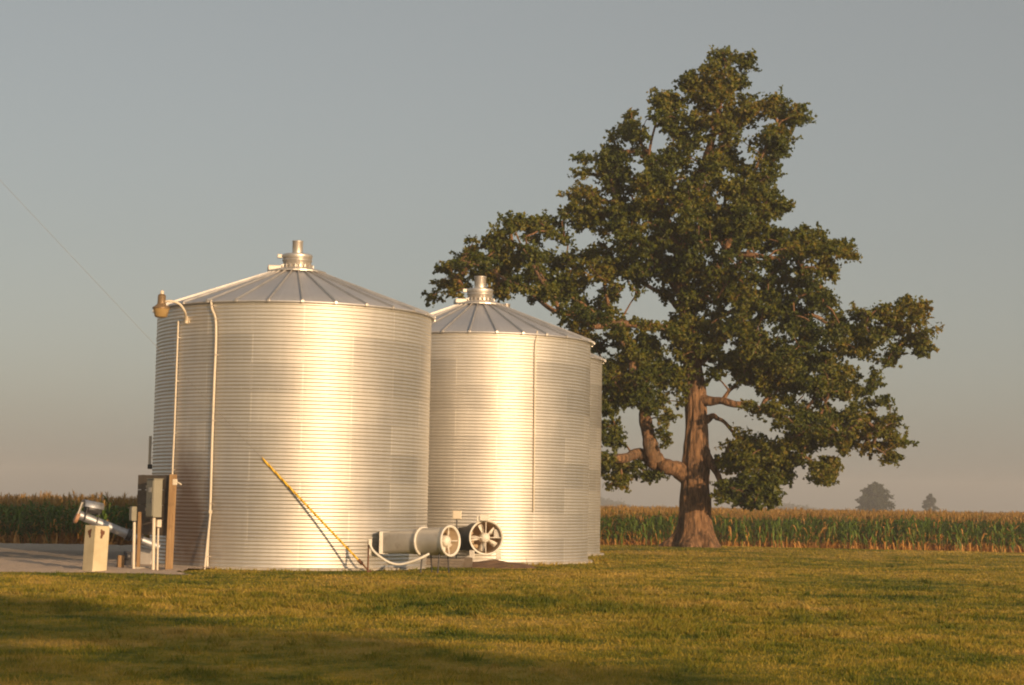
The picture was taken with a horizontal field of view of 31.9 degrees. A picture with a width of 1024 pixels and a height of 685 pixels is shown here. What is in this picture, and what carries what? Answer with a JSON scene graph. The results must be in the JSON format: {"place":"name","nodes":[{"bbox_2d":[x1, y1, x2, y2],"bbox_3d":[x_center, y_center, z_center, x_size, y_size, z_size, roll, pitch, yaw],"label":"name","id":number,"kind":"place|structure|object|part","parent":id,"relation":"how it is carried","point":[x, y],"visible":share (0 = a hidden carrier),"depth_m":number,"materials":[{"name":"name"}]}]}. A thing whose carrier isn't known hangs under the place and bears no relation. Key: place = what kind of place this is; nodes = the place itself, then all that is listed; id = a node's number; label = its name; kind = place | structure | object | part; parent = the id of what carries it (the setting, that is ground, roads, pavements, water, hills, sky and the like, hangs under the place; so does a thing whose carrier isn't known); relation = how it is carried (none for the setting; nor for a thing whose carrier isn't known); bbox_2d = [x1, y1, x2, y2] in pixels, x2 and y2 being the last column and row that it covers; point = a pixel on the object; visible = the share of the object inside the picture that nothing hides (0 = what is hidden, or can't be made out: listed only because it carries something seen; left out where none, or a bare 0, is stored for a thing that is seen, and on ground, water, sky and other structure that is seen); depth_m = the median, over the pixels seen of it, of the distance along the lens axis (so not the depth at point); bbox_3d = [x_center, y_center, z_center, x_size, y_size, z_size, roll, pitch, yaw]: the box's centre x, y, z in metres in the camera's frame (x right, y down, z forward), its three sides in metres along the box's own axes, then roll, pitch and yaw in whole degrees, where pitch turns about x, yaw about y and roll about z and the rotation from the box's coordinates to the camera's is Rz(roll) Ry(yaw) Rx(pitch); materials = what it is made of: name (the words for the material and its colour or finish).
{"place":"outdoors","nodes":[
{"label":"outdoors","id":0,"kind":"place"},
{"bbox_2d":[0,525,1023,684],"bbox_3d":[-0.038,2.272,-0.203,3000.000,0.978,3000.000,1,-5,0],"label":"ground","id":1,"kind":"structure","parent":0,"point":[350,663],"depth_m":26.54,"materials":[{"name":"green plant"}]},
{"bbox_2d":[0,543,217,574],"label":"gravel drive","id":2,"kind":"structure","parent":1,"relation":"on","point":[31,557],"depth_m":52.27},
{"bbox_2d":[82,525,109,571],"bbox_3d":[-10.752,5.422,46.285,0.468,1.400,0.480,-3,-7,40],"label":"concrete pedestal","id":3,"kind":"object","parent":2,"relation":"on","point":[96,542],"visible":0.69,"depth_m":46.14,"materials":[{"name":"concrete"}]},
{"bbox_2d":[117,555,123,566],"bbox_3d":[-10.495,5.905,48.049,0.170,0.400,0.150,3,-6,-23],"label":"wood stub","id":4,"kind":"object","parent":1,"relation":"on","point":[120,560],"visible":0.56,"depth_m":47.99,"materials":[{"name":"brown wood"}]},
{"bbox_2d":[123,551,131,564],"bbox_3d":[-10.538,5.960,49.224,0.260,0.460,0.290,1,-5,0],"label":"gear housing","id":5,"kind":"object","parent":1,"relation":"on","point":[127,557],"visible":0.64,"depth_m":49.12,"materials":[{"name":"paint"}]},
{"bbox_2d":[132,519,136,568],"bbox_3d":[-10.008,5.402,47.392,0.118,1.442,0.120,1,-5,0],"label":"riser conduit","id":6,"kind":"object","parent":1,"relation":"on","point":[133,544],"visible":0.8,"depth_m":47.37,"materials":[{"name":"plastic"}]},
{"bbox_2d":[129,506,136,520],"bbox_3d":[-10.041,4.532,47.466,0.142,0.380,0.170,5,-6,-38],"label":"disconnect box","id":7,"kind":"object","parent":6,"relation":"on","point":[132,513],"visible":1,"depth_m":47.41,"materials":[{"name":"grey metal"}]},
{"bbox_2d":[136,512,141,566],"bbox_3d":[-9.904,5.320,47.571,0.085,1.640,0.085,1,-5,0],"label":"stake","id":8,"kind":"object","parent":1,"relation":"on","point":[139,539],"visible":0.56,"depth_m":47.55,"materials":[{"name":"brown wood"}]},
{"bbox_2d":[140,545,156,563],"bbox_3d":[-10.257,6.010,50.249,0.525,0.631,0.350,1,-5,0],"label":"sump box","id":9,"kind":"object","parent":1,"relation":"on","point":[145,555],"visible":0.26,"depth_m":50.10,"materials":[{"name":"grey metal"}]},
{"bbox_2d":[151,517,156,569],"bbox_3d":[-9.448,5.330,47.179,0.132,1.566,0.135,1,-5,0],"label":"riser conduit","id":10,"kind":"object","parent":1,"relation":"on","point":[153,542],"visible":0.8,"depth_m":47.15,"materials":[{"name":"plastic"}]},
{"bbox_2d":[156,527,159,569],"bbox_3d":[-9.336,5.469,47.207,0.078,1.298,0.078,1,-5,0],"label":"riser conduit","id":11,"kind":"object","parent":1,"relation":"on","point":[157,548],"visible":0.8,"depth_m":47.19,"materials":[{"name":"plastic"}]},
{"bbox_2d":[156,520,161,526],"bbox_3d":[-9.324,4.771,47.265,0.122,0.200,0.125,5,-6,-38],"label":"junction box","id":12,"kind":"object","parent":11,"relation":"attached to","point":[158,523],"visible":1,"depth_m":47.22,"materials":[{"name":"plastic"}]},
{"bbox_2d":[165,474,176,568],"bbox_3d":[-9.017,4.860,47.342,0.231,2.747,0.198,2,-5,-14],"label":"timber post","id":13,"kind":"object","parent":1,"relation":"on","point":[169,552],"visible":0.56,"depth_m":47.26,"materials":[{"name":"brown wood"}]},
{"bbox_2d":[136,475,168,535],"bbox_3d":[-9.563,4.342,47.877,1.366,1.609,0.105,-4,-7,42],"label":"plywood backboard","id":14,"kind":"object","parent":13,"relation":"attached to","point":[146,525],"visible":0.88,"depth_m":47.91,"materials":[{"name":"brown wood"}]},
{"bbox_2d":[145,478,162,516],"bbox_3d":[-9.459,4.104,47.351,0.315,1.019,0.430,5,-6,-38],"label":"meter cabinet","id":15,"kind":"object","parent":14,"relation":"attached to","point":[153,508],"visible":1,"depth_m":47.21,"materials":[{"name":"grey metal"}]},
{"bbox_3d":[-9.557,4.106,47.274,0.020,0.937,0.360,5,-6,-38],"label":"door","id":16,"kind":"part","parent":15,"relation":"part of","materials":[{"name":"grey metal"}]},
{"bbox_2d":[173,479,181,484],"bbox_3d":[-8.845,3.696,47.388,0.261,0.168,0.109,0,-5,7],"label":"lever switch","id":17,"kind":"object","parent":13,"relation":"attached to","point":[175,481],"visible":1,"depth_m":47.35,"materials":[{"name":"plastic"}]},
{"bbox_2d":[204,510,211,568],"bbox_3d":[-8.344,5.437,49.171,0.094,1.660,0.527,1,-5,4],"label":"brace pipe","id":18,"kind":"object","parent":1,"relation":"on","point":[208,531],"visible":0.89,"depth_m":49.16,"materials":[{"name":"metal"}]},
{"bbox_2d":[150,240,435,570],"bbox_3d":[-6.533,1.914,53.533,8.480,9.999,8.480,1,-5,0],"label":"grain bin","id":19,"kind":"object","parent":1,"relation":"on","point":[322,396],"visible":0.9,"depth_m":49.90,"materials":[{"name":"metal"}]},
{"bbox_2d":[73,499,160,550],"bbox_3d":[-10.877,5.024,49.296,2.431,1.388,0.461,4,-6,-27],"label":"unloading auger","id":20,"kind":"object","parent":19,"relation":"attached to","point":[93,507],"visible":0.91,"depth_m":49.03,"materials":[{"name":"silver metal"}]},
{"bbox_2d":[147,436,152,468],"bbox_3d":[-10.764,3.309,53.904,0.355,0.992,0.120,1,-5,0],"label":"flank tube","id":21,"kind":"object","parent":19,"relation":"attached to","point":[149,454],"visible":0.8,"depth_m":53.86,"materials":[{"name":"plastic"}]},
{"bbox_2d":[152,290,189,323],"bbox_3d":[-9.524,-1.007,50.361,1.190,0.879,0.497,4,-6,-32],"label":"yard light","id":22,"kind":"object","parent":19,"relation":"attached to","point":[161,308],"visible":1,"depth_m":50.09,"materials":[{"name":"plastic"}]},
{"bbox_2d":[171,321,179,473],"bbox_3d":[-9.530,2.553,50.658,0.102,6.363,0.116,6,-7,-43],"label":"conduit","id":23,"kind":"object","parent":19,"relation":"attached to","point":[174,433],"visible":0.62,"depth_m":50.70,"materials":[{"name":"plastic"}]},
{"bbox_2d":[206,300,217,565],"bbox_3d":[-8.363,2.543,49.781,0.287,7.490,0.144,-2,-6,26],"label":"drop pipe","id":24,"kind":"object","parent":19,"relation":"attached to","point":[211,305],"visible":0.98,"depth_m":49.73,"materials":[{"name":"plastic"}]},
{"bbox_2d":[367,539,371,571],"bbox_3d":[-3.866,5.803,48.551,0.117,0.953,0.082,1,-5,0],"label":"gas riser","id":25,"kind":"object","parent":1,"relation":"on","point":[369,543],"visible":0.91,"depth_m":48.55,"materials":[{"name":"metal"}]},
{"bbox_2d":[369,544,429,565],"bbox_3d":[-3.055,5.745,48.447,1.666,0.573,0.134,1,-5,4],"label":"gas hose","id":26,"kind":"object","parent":25,"relation":"attached to","point":[393,563],"visible":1,"depth_m":48.43,"materials":[{"name":"white rubber"}]},
{"bbox_2d":[379,525,460,572],"bbox_3d":[-2.714,5.672,49.451,2.656,1.316,0.860,-3,-6,36],"label":"drying fan","id":27,"kind":"object","parent":1,"relation":"on","point":[424,540],"visible":0.95,"depth_m":49.02},
{"bbox_2d":[427,564,461,567],"bbox_3d":[-2.057,6.634,53.218,1.150,0.085,0.280,1,-5,4],"label":"plank","id":28,"kind":"object","parent":1,"relation":"on","point":[445,565],"visible":0.52,"depth_m":53.07,"materials":[{"name":"brown wood"}]},
{"bbox_2d":[426,561,462,564],"bbox_3d":[-2.025,6.545,53.225,1.154,0.085,0.300,1,-5,0],"label":"plank","id":29,"kind":"object","parent":28,"relation":"on","point":[446,562],"visible":0.77,"depth_m":53.09,"materials":[{"name":"brown wood"}]},
{"bbox_2d":[426,558,463,561],"bbox_3d":[-1.994,6.457,53.233,1.150,0.085,0.280,1,-5,-2],"label":"plank","id":30,"kind":"object","parent":29,"relation":"on","point":[450,559],"visible":0.82,"depth_m":53.10,"materials":[{"name":"brown wood"}]},
{"bbox_2d":[452,511,461,557],"bbox_3d":[-1.712,6.077,55.270,0.280,1.775,0.172,1,-5,0],"label":"control station","id":31,"kind":"object","parent":1,"relation":"on","point":[456,515],"visible":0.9,"depth_m":55.26,"materials":[{"name":"plastic"}]},
{"bbox_2d":[0,489,919,544],"bbox_3d":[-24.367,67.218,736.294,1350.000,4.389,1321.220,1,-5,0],"label":"corn field","id":32,"kind":"structure","parent":1,"relation":"on","point":[30,515],"depth_m":79.58,"materials":[{"name":"green plant"}]},
{"bbox_2d":[459,557,472,567],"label":"support block","id":33,"kind":"structure","parent":1,"relation":"on","point":[467,562],"depth_m":53.46,"materials":[{"name":"grey concrete"}]},
{"bbox_2d":[468,560,537,567],"bbox_3d":[-0.572,6.792,54.210,3.200,0.441,2.200,1,-5,0],"label":"soil heap","id":34,"kind":"object","parent":1,"relation":"on","point":[492,564],"visible":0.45,"depth_m":53.70,"materials":[{"name":"brown soil"}]},
{"bbox_2d":[427,276,594,564],"bbox_3d":[-1.165,2.688,60.901,7.940,9.948,7.940,1,-5,0],"label":"grain bin","id":35,"kind":"object","parent":1,"relation":"on","point":[481,425],"visible":0.66,"depth_m":57.41,"materials":[{"name":"metal"}]},
{"bbox_2d":[458,514,503,558],"bbox_3d":[-1.050,6.010,55.736,1.090,1.359,2.708,2,-5,-14],"label":"drying fan","id":36,"kind":"object","parent":35,"relation":"attached to","point":[483,535],"visible":0.98,"depth_m":54.95},
{"bbox_2d":[532,331,537,511],"bbox_3d":[0.724,2.522,57.586,0.143,5.817,0.088,4,-6,-29],"label":"sensor conduit","id":37,"kind":"object","parent":35,"relation":"attached to","point":[534,429],"visible":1,"depth_m":57.52,"materials":[{"name":"plastic"}]},
{"bbox_2d":[504,303,605,555],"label":"grain bin","id":38,"kind":"object","parent":1,"relation":"on","point":[595,434],"visible":0.18,"depth_m":68.45,"materials":[{"name":"metal"}]},
{"bbox_2d":[421,44,944,547],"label":"oak tree","id":39,"kind":"object","parent":1,"relation":"on","point":[769,370],"visible":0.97,"depth_m":79.19,"materials":[{"name":"green plant"}]},
{"bbox_2d":[600,497,816,508],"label":"woods","id":40,"kind":"object","parent":1,"relation":"on","point":[604,501],"visible":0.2,"depth_m":1248.96,"materials":[{"name":"green plant"}]},
{"bbox_2d":[855,481,895,511],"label":"distant tree","id":41,"kind":"object","parent":1,"relation":"on","point":[874,496],"visible":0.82,"depth_m":516.05,"materials":[{"name":"green plant"}]},
{"bbox_2d":[921,493,938,511],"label":"distant tree","id":42,"kind":"object","parent":1,"relation":"on","point":[931,504],"visible":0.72,"depth_m":597.24,"materials":[{"name":"green plant"}]},
{"bbox_3d":[-17.117,-0.947,50.359,2.400,15.182,0.380,1,-5,0],"label":"utility pole","id":43,"kind":"object","parent":1,"relation":"on","visible":0},
{"bbox_2d":[0,180,370,571],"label":"guy wire","id":44,"kind":"object","parent":43,"relation":"attached to","point":[359,561],"visible":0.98,"depth_m":49.12,"materials":[{"name":"metal"}]},
{"bbox_2d":[0,0,1023,511],"label":"sky","id":45,"kind":"structure","parent":0,"point":[178,148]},
{"bbox_2d":[600,504,1023,552],"bbox_3d":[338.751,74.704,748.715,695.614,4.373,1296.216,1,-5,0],"label":"corn field","id":46,"kind":"structure","parent":0,"point":[935,530],"depth_m":104.58,"materials":[{"name":"green plant"}]}
]}

